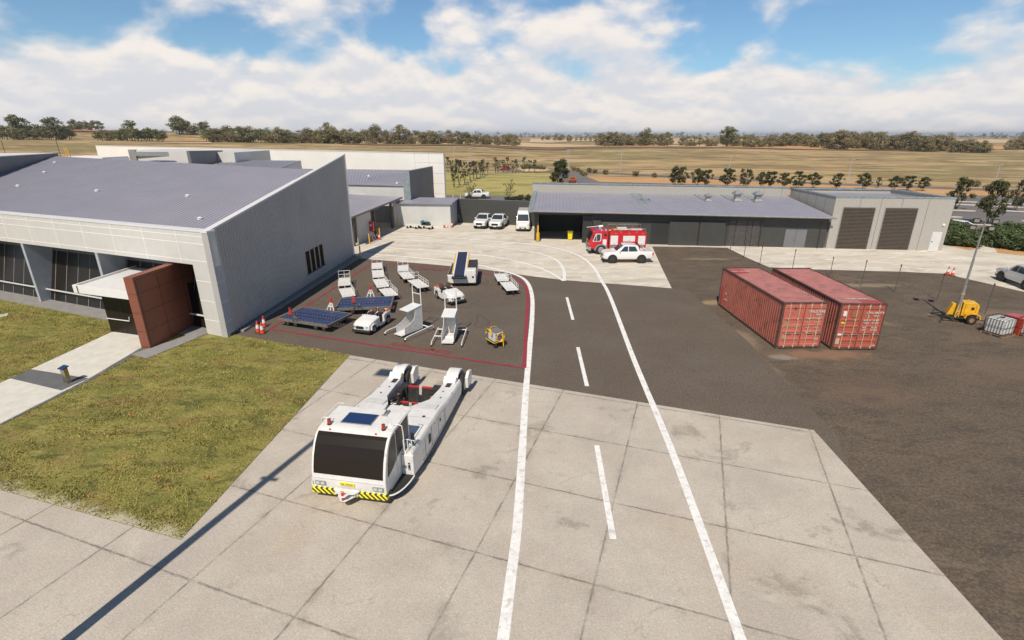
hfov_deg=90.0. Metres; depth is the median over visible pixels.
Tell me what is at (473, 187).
sapling
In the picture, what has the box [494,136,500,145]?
field tree
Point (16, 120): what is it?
field tree
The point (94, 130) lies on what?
earth bank
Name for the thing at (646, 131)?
field tree
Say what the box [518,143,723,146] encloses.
pale field
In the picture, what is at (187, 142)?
dirt track
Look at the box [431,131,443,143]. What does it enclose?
field tree
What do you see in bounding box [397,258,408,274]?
baggage trolley
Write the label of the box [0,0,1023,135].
sky
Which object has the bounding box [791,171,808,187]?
broad young tree
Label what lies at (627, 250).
utility pickup
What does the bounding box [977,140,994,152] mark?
field tree
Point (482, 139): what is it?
field tree
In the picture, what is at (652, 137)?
field tree
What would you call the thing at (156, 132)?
field tree
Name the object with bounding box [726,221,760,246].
sliding door
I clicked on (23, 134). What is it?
field tree
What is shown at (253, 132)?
field tree
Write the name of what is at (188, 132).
field tree
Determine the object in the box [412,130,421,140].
field tree
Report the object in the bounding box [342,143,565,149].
bare field
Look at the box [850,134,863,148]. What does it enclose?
field tree
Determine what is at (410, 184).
ribbed side wing
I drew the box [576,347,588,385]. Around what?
dash
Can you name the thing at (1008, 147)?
field tree
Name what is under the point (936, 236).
door
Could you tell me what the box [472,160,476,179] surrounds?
young tree
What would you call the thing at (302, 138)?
field tree
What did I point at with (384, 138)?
field tree
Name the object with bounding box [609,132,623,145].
field tree
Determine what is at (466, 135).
field tree
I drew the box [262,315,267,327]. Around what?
traffic cone
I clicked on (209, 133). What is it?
field tree
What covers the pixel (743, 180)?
broad young tree
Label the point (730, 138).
field tree
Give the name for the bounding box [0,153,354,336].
office building
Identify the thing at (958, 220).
white car
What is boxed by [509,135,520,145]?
field tree
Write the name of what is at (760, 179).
broad young tree
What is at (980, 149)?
field tree
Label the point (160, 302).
terracotta blade wall
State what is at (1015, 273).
utility pickup
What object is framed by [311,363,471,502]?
aircraft tow tractor
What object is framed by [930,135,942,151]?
field tree
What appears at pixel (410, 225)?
flat cart
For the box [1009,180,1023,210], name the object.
broad young tree
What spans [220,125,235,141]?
field tree
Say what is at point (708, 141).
field tree
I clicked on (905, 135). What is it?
field tree
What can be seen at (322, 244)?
window frame
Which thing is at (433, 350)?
ground lettering
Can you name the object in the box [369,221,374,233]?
fire hose cabinet
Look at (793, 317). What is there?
door
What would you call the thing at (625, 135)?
field tree
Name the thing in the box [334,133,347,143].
field tree
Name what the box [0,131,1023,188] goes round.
ground
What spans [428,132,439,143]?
field tree
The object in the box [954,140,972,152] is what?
field tree
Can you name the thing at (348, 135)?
field tree
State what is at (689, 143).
field tree
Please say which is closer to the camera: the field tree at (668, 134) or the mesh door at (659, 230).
the mesh door at (659, 230)
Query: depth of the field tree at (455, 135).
445.82 m
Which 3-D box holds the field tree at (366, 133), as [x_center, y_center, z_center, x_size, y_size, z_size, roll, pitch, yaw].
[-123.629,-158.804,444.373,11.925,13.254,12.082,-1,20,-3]
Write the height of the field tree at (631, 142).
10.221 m
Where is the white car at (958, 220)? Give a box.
[953,219,973,224]
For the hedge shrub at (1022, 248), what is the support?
on the garden bed at (1004, 250)
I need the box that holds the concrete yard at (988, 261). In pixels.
[354,221,1023,291]
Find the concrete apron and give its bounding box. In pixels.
[0,355,1002,639]
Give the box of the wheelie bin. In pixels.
[567,230,572,239]
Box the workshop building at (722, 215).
[528,182,836,247]
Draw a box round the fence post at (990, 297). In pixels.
[985,283,995,313]
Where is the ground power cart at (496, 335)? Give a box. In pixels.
[485,326,504,347]
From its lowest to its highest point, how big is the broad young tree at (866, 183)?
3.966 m
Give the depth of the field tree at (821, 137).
469.82 m
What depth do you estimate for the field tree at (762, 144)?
470.32 m
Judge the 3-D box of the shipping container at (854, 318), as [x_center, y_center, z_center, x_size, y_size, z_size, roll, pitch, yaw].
[20.351,-1.014,33.896,2.688,2.905,8.520,0,20,1]
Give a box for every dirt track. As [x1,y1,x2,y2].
[162,139,256,141]
[163,142,211,142]
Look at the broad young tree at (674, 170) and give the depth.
127.58 m
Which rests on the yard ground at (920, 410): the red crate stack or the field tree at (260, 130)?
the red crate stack
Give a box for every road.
[97,258,852,539]
[446,195,529,200]
[490,170,1020,191]
[550,172,599,181]
[570,181,915,191]
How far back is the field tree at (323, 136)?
416.42 m
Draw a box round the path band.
[11,369,87,389]
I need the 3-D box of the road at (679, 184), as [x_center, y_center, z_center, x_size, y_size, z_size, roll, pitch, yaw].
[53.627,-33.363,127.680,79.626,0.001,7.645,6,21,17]
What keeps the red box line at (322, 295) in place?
on the asphalt road at (691, 351)
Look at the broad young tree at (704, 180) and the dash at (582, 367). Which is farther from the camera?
the broad young tree at (704, 180)
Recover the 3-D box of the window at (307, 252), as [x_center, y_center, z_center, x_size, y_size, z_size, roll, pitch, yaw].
[-17.182,-4.872,43.200,0.045,1.850,0.660,1,20,3]
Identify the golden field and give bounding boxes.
[350,141,545,146]
[530,138,706,143]
[952,139,1016,142]
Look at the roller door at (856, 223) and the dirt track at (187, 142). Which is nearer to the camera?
the roller door at (856, 223)
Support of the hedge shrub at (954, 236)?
on the garden bed at (966, 247)
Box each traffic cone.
[255,321,259,332]
[259,322,265,334]
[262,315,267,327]
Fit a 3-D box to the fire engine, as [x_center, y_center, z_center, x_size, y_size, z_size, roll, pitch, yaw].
[11.208,-8.742,55.411,6.424,3.068,2.660,0,20,0]
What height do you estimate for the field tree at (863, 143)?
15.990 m
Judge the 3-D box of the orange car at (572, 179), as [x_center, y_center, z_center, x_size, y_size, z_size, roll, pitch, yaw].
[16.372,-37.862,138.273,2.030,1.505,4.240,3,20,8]
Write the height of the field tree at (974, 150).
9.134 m
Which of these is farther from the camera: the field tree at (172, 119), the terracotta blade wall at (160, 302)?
the field tree at (172, 119)
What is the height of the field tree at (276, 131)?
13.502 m
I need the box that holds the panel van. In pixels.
[515,207,530,230]
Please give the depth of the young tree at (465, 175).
134.10 m
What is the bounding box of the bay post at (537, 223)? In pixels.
[537,214,538,232]
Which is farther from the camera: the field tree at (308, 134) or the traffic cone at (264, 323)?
the field tree at (308, 134)
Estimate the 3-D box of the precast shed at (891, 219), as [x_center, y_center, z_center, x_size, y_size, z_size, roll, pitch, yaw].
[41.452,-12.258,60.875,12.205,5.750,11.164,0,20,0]
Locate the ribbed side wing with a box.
[347,166,433,222]
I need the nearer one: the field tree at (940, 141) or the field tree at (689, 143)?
the field tree at (940, 141)
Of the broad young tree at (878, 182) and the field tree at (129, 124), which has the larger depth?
the field tree at (129, 124)
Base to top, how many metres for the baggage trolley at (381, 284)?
1.136 m
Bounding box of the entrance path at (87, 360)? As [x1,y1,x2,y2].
[0,332,140,422]
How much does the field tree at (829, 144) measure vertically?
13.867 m
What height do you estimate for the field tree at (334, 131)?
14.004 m
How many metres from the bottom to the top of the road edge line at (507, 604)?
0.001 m
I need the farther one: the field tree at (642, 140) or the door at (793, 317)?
the field tree at (642, 140)
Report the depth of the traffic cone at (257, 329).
33.00 m
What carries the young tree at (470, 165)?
on the green verge
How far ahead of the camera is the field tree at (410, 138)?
432.75 m
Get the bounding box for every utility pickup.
[465,189,488,198]
[473,212,491,228]
[489,212,508,228]
[600,242,653,262]
[995,264,1023,289]
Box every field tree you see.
[0,125,6,139]
[2,114,28,139]
[4,115,31,137]
[4,125,30,139]
[17,128,27,139]
[27,129,42,139]
[28,124,41,139]
[35,116,67,139]
[45,124,65,139]
[63,125,75,139]
[66,119,83,129]
[82,120,93,129]
[91,131,101,140]
[95,129,103,140]
[101,130,111,140]
[104,131,111,139]
[114,130,122,139]
[119,127,129,140]
[121,120,138,140]
[123,127,140,139]
[135,131,145,140]
[139,129,149,140]
[142,127,157,140]
[151,129,161,141]
[156,130,166,141]
[165,116,185,133]
[169,115,188,134]
[182,123,199,134]
[196,121,209,130]
[200,128,216,141]
[210,128,223,141]
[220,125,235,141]
[226,129,240,142]
[233,126,245,142]
[241,126,257,142]
[245,128,259,142]
[253,128,263,142]
[258,129,266,142]
[263,130,276,142]
[268,126,285,142]
[279,129,293,142]
[289,130,299,142]
[293,131,307,142]
[296,132,306,142]
[297,127,312,142]
[304,131,313,142]
[311,134,320,143]
[314,122,335,143]
[316,129,329,143]
[326,127,341,143]
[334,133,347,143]
[338,129,354,142]
[348,130,363,143]
[351,131,364,143]
[363,130,373,143]
[367,123,385,143]
[380,129,389,143]
[386,124,408,143]
[390,131,398,143]
[403,130,414,143]
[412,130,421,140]
[415,132,427,143]
[423,130,433,142]
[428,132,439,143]
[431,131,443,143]
[443,130,452,142]
[445,132,455,143]
[452,130,464,143]
[458,131,471,144]
[471,134,479,143]
[478,133,490,144]
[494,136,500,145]
[502,133,516,144]
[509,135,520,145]
[592,133,605,145]
[594,132,607,145]
[601,131,615,145]
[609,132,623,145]
[619,132,629,143]
[620,135,626,145]
[625,139,633,145]
[630,135,638,145]
[636,131,644,145]
[637,127,651,145]
[639,132,651,145]
[650,133,658,145]
[655,133,667,145]
[663,132,672,145]
[677,136,685,145]
[682,135,692,145]
[689,136,697,145]
[697,136,704,145]
[703,136,713,145]
[711,138,719,145]
[717,127,738,144]
[720,126,736,145]
[732,134,741,145]
[739,134,748,145]
[744,134,758,146]
[756,136,766,146]
[767,135,775,146]
[768,134,784,145]
[779,135,787,145]
[785,134,792,145]
[790,132,804,145]
[802,136,815,145]
[805,136,819,146]
[815,132,827,146]
[820,133,835,148]
[826,129,853,149]
[831,130,853,148]
[844,130,858,147]
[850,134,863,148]
[856,131,872,147]
[864,136,879,148]
[866,131,889,148]
[872,132,889,149]
[887,135,900,149]
[888,134,903,149]
[898,131,912,148]
[898,131,920,149]
[904,137,923,150]
[918,137,933,151]
[920,136,937,151]
[926,137,946,151]
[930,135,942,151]
[937,135,958,150]
[946,141,959,152]
[949,140,960,151]
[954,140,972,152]
[961,139,977,152]
[970,142,983,152]
[972,144,986,152]
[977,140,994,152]
[1003,139,1015,149]
[1011,136,1023,149]
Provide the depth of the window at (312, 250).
44.09 m
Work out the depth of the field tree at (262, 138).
414.50 m
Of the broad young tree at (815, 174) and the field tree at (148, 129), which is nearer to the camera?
the broad young tree at (815, 174)
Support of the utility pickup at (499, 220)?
on the concrete yard at (988, 261)
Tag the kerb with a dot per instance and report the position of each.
(248, 327)
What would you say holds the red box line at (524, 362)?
on the asphalt road at (691, 351)
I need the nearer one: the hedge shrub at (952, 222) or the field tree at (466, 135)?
the hedge shrub at (952, 222)
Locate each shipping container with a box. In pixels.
[717,267,829,348]
[772,268,887,349]
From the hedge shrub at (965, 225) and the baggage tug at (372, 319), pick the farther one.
the hedge shrub at (965, 225)
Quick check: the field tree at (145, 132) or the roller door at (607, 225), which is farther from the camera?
the field tree at (145, 132)
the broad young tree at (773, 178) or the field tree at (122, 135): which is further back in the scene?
the field tree at (122, 135)
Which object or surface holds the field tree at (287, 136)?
on the ground at (940, 168)
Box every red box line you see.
[269,263,371,328]
[270,328,523,367]
[373,262,528,367]
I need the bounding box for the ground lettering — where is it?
[391,342,452,353]
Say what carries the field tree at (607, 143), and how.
on the ground at (940, 168)
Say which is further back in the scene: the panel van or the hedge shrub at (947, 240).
the panel van
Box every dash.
[566,297,573,319]
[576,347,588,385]
[594,445,615,538]
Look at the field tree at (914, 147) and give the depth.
400.56 m
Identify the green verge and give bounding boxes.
[446,172,555,195]
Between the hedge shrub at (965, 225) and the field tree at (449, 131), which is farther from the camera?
the field tree at (449, 131)
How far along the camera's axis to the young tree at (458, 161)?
128.50 m
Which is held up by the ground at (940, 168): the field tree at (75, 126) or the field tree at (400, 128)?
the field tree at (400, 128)
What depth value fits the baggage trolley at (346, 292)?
39.82 m
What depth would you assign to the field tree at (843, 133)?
416.13 m
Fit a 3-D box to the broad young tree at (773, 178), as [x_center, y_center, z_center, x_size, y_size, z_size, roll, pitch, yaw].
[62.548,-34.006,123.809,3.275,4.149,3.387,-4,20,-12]
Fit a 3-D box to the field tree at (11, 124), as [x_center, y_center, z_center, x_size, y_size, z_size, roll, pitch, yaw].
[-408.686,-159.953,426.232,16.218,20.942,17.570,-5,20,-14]
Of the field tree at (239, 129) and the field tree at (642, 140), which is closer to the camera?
the field tree at (239, 129)
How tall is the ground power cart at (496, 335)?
1.120 m
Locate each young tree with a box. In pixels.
[450,166,456,186]
[455,159,464,185]
[460,161,468,182]
[467,162,474,180]
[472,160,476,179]
[477,162,482,176]
[492,157,496,172]
[668,165,680,184]
[676,166,689,183]
[690,168,704,184]
[700,170,713,184]
[718,168,736,185]
[739,168,754,185]
[755,172,771,185]
[765,171,778,185]
[776,172,791,186]
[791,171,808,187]
[807,172,823,187]
[829,173,845,187]
[855,173,872,187]
[876,177,881,186]
[887,176,903,187]
[902,176,917,189]
[917,176,932,190]
[947,177,976,208]
[975,178,1011,223]
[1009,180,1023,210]
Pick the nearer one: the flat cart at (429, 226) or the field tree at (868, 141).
the flat cart at (429, 226)
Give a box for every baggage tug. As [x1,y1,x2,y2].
[352,306,390,333]
[434,282,465,303]
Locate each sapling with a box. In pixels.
[464,179,475,197]
[503,180,515,197]
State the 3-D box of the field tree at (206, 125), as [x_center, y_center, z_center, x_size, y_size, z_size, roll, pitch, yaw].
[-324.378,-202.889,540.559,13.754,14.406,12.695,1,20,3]
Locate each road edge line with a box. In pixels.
[364,253,534,639]
[391,232,746,639]
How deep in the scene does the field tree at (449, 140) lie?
466.69 m
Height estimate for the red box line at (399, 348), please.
0.001 m
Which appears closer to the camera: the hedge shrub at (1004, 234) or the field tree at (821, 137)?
the hedge shrub at (1004, 234)
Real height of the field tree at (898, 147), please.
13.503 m
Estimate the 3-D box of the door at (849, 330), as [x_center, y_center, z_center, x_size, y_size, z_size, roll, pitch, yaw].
[19.698,0.385,29.950,1.216,2.750,0.130,0,20,1]
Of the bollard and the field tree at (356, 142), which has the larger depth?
the field tree at (356, 142)
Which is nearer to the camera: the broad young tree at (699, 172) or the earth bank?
the broad young tree at (699, 172)
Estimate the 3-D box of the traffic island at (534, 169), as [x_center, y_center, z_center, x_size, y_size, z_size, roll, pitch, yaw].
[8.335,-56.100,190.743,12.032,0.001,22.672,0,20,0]
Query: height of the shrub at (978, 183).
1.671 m
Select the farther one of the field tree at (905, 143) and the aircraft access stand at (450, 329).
the field tree at (905, 143)
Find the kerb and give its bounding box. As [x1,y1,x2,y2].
[241,256,360,331]
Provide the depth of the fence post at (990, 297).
36.13 m
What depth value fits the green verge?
138.42 m
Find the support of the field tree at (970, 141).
on the ground at (940, 168)
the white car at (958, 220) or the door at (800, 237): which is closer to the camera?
the door at (800, 237)
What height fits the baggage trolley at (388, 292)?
1.136 m
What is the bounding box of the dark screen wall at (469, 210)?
[457,198,534,225]
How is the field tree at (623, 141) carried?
on the ground at (940, 168)
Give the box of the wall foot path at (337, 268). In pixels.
[237,256,357,331]
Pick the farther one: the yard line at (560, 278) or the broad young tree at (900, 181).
the broad young tree at (900, 181)
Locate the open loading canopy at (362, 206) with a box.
[349,194,402,245]
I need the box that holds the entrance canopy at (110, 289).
[72,265,193,334]
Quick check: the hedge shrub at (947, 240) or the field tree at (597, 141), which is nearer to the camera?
the hedge shrub at (947, 240)
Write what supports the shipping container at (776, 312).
on the yard ground at (920, 410)
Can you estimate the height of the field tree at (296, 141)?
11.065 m
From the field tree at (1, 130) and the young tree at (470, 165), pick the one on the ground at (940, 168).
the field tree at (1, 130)
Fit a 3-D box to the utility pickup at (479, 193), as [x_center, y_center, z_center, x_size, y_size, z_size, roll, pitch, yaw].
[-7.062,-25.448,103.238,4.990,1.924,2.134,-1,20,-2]
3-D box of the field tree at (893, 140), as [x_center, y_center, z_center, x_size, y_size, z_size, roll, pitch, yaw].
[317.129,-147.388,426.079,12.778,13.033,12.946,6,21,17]
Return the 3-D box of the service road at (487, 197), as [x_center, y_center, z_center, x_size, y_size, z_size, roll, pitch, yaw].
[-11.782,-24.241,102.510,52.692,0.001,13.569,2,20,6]
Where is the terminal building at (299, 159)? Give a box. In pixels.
[63,145,446,197]
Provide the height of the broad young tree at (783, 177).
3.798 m
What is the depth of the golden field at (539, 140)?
998.26 m
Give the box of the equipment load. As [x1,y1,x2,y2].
[420,220,430,225]
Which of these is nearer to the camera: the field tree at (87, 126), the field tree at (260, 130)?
the field tree at (260, 130)
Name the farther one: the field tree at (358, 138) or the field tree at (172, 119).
the field tree at (172, 119)
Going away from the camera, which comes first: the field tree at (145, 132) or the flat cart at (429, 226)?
the flat cart at (429, 226)
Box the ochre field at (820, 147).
[655,145,1005,149]
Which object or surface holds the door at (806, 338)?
in the shipping container at (776, 312)
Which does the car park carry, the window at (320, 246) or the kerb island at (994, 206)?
the kerb island at (994, 206)
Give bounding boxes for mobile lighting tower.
[930,218,999,326]
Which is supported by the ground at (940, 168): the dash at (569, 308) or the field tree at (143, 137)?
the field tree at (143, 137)
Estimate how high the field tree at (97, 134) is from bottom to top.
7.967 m
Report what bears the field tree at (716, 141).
on the ground at (940, 168)
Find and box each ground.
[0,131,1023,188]
[2,246,1023,639]
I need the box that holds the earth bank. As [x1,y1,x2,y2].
[75,130,116,130]
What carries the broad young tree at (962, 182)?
on the car park
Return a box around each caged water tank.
[980,313,1019,338]
[1019,316,1023,336]
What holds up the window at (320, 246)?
in the office building at (250, 244)
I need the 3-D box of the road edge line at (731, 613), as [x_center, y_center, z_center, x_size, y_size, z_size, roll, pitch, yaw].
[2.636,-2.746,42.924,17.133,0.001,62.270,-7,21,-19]
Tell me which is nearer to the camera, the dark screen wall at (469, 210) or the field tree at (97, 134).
the dark screen wall at (469, 210)
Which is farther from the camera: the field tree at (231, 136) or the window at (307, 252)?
the field tree at (231, 136)
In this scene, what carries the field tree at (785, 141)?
on the ground at (940, 168)
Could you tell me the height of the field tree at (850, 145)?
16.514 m
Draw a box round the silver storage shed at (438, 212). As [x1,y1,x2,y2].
[395,197,458,226]
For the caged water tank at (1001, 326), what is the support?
on the yard ground at (920, 410)
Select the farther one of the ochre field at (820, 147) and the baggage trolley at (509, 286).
the ochre field at (820, 147)
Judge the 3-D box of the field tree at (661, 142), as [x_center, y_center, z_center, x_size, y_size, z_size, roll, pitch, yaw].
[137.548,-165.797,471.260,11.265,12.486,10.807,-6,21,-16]
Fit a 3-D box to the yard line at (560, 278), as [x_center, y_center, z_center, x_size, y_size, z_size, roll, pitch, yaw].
[-4.602,-6.478,53.273,25.486,0.001,4.220,14,24,33]
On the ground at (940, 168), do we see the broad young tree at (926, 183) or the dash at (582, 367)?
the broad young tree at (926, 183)
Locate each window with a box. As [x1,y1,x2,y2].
[305,251,311,273]
[310,249,315,270]
[315,246,319,268]
[319,244,324,265]
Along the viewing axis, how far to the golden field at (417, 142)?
474.81 m
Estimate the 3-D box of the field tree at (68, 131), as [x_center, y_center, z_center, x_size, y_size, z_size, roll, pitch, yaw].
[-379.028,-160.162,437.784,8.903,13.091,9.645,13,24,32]
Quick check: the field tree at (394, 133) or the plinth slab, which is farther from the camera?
the field tree at (394, 133)
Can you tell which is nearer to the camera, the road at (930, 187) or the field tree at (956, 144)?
the road at (930, 187)
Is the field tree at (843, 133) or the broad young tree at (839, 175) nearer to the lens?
the broad young tree at (839, 175)
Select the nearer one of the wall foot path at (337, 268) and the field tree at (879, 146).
the wall foot path at (337, 268)
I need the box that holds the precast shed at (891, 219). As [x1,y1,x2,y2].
[790,188,956,250]
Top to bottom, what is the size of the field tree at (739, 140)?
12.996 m
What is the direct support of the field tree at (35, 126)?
on the ground at (940, 168)
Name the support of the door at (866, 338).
in the shipping container at (854, 318)
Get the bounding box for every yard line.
[372,246,562,280]
[381,238,565,280]
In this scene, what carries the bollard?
on the concrete yard at (988, 261)
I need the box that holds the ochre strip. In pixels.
[587,176,1023,195]
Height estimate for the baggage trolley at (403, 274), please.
1.136 m
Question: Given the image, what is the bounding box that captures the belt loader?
[447,251,477,283]
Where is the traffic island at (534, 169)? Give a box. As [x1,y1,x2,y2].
[520,168,549,170]
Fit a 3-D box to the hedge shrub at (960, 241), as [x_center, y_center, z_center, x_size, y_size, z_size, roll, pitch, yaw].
[51.990,-9.569,58.906,3.289,2.342,3.160,-5,20,-13]
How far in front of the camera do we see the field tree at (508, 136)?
462.26 m
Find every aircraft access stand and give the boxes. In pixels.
[384,285,434,341]
[431,290,467,346]
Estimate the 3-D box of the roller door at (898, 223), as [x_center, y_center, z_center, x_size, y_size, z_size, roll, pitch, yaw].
[42.337,-9.979,56.325,3.250,4.550,0.085,2,20,5]
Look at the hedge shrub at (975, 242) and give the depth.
57.64 m
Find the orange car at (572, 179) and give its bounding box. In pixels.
[569,177,575,182]
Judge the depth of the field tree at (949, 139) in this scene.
408.10 m
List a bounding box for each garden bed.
[945,244,975,249]
[985,241,1023,255]
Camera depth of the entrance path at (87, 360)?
28.15 m
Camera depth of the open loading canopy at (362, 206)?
63.95 m
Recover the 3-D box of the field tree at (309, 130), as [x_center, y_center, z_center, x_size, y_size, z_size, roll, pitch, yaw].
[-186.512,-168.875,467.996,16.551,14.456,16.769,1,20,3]
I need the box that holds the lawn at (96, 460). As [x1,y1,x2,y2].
[0,300,348,538]
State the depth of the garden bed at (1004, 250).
56.12 m
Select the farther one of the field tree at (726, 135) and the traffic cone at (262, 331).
the field tree at (726, 135)
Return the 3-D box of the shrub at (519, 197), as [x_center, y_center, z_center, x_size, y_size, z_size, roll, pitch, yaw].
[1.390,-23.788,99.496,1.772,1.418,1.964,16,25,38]
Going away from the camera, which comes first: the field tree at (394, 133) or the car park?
the car park
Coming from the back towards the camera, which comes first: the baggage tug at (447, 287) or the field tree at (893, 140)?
the field tree at (893, 140)
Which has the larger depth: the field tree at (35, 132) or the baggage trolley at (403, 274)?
the field tree at (35, 132)
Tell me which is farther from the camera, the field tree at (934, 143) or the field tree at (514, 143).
the field tree at (514, 143)
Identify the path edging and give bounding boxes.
[0,348,144,424]
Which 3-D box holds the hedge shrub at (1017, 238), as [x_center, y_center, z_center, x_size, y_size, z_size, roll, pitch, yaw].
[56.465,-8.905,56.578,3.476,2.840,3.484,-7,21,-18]
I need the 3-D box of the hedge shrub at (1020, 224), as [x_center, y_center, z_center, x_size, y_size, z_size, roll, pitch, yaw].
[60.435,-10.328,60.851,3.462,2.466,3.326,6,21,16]
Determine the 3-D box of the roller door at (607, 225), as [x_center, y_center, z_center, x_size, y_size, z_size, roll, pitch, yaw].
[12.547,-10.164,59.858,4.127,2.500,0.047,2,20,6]
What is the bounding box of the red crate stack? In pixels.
[1005,313,1023,334]
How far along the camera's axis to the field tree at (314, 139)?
431.69 m
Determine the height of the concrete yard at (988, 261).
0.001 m
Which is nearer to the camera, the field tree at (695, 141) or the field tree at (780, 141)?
the field tree at (780, 141)
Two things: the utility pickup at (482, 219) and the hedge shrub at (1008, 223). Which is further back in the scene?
the utility pickup at (482, 219)
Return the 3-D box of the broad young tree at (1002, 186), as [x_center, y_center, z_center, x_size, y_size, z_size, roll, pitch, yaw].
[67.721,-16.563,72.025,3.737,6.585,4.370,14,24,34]
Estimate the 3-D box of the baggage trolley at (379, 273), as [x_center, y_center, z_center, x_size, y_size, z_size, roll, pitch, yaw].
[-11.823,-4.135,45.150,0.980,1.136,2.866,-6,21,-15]
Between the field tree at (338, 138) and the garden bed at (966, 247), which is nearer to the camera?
the garden bed at (966, 247)
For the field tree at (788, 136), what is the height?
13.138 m
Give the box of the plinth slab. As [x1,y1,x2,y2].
[131,333,207,358]
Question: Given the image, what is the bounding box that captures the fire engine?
[585,225,646,253]
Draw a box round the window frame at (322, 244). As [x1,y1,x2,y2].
[304,244,325,273]
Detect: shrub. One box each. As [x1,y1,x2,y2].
[516,195,523,200]
[524,194,530,200]
[943,225,961,244]
[944,225,969,246]
[948,219,963,226]
[948,227,981,245]
[950,221,976,227]
[961,231,987,247]
[973,180,981,186]
[978,224,1006,238]
[984,227,1017,247]
[993,227,1023,250]
[1003,221,1017,228]
[1003,227,1023,249]
[1007,222,1023,229]
[1018,232,1023,250]
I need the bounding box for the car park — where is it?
[788,195,1023,229]
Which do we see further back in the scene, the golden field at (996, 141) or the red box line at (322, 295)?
the golden field at (996, 141)
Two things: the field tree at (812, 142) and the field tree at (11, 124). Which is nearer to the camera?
the field tree at (11, 124)
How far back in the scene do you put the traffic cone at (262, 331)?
32.79 m
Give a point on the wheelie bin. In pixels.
(570, 233)
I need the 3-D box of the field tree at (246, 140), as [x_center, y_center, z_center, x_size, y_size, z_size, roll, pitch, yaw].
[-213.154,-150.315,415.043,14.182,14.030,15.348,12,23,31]
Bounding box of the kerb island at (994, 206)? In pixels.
[956,204,1023,207]
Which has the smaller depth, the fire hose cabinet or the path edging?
the path edging
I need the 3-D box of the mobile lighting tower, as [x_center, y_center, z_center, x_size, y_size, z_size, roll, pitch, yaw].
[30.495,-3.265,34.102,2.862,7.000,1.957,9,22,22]
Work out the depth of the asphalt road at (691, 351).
31.67 m
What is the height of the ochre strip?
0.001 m
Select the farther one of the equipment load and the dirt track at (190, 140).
the dirt track at (190, 140)
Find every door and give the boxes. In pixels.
[602,222,637,228]
[650,222,668,244]
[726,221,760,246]
[778,303,805,347]
[783,229,796,246]
[794,229,806,247]
[798,303,826,346]
[834,304,863,348]
[835,208,874,248]
[855,304,885,348]
[876,208,917,249]
[928,232,942,250]
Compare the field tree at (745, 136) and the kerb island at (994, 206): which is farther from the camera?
the field tree at (745, 136)
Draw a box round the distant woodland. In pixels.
[104,128,1023,138]
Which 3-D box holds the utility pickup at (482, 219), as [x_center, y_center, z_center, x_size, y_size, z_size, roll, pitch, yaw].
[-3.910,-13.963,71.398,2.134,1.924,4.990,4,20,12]
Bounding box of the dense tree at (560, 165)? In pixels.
[549,158,569,182]
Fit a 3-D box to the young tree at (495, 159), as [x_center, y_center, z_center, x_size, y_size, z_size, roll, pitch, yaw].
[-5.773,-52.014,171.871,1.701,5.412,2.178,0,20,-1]
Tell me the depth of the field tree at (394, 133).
434.29 m
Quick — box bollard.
[536,233,539,241]
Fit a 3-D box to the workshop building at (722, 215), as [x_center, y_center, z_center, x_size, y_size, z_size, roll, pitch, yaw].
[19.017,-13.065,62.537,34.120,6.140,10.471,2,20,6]
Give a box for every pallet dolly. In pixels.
[277,296,351,330]
[334,283,393,314]
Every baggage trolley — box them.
[338,270,350,288]
[338,280,355,297]
[371,256,382,269]
[371,263,383,278]
[372,271,388,291]
[378,280,397,299]
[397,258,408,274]
[398,265,414,282]
[407,272,428,291]
[494,266,508,284]
[500,274,518,294]
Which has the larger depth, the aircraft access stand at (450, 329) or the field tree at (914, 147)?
the field tree at (914, 147)
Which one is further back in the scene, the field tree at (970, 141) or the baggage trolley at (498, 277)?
the field tree at (970, 141)
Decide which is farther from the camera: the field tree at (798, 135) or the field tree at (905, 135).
the field tree at (798, 135)
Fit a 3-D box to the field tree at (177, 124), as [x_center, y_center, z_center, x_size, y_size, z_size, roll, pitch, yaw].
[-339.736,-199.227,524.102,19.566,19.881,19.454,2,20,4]
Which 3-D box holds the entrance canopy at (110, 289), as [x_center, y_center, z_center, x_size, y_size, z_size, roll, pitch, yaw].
[-24.289,-1.274,33.785,6.084,3.370,5.836,6,21,16]
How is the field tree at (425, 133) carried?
on the ground at (940, 168)
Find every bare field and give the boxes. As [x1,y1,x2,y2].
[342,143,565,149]
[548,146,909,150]
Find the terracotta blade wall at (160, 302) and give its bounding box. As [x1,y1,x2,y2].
[123,262,193,348]
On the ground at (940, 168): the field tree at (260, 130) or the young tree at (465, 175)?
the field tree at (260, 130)
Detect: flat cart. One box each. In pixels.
[405,224,419,228]
[419,225,433,229]
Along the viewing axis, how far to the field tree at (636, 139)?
493.93 m
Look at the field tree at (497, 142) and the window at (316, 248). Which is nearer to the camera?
the window at (316, 248)
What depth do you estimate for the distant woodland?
1623.14 m
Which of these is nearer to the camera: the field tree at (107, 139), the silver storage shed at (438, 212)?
the silver storage shed at (438, 212)
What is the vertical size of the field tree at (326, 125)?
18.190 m
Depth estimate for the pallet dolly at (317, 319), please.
34.16 m
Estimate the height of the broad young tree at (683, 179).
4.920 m
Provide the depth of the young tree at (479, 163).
154.05 m
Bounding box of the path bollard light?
[57,365,71,383]
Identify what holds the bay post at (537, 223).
on the concrete yard at (988, 261)
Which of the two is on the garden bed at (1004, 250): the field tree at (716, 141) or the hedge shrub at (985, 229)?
the hedge shrub at (985, 229)

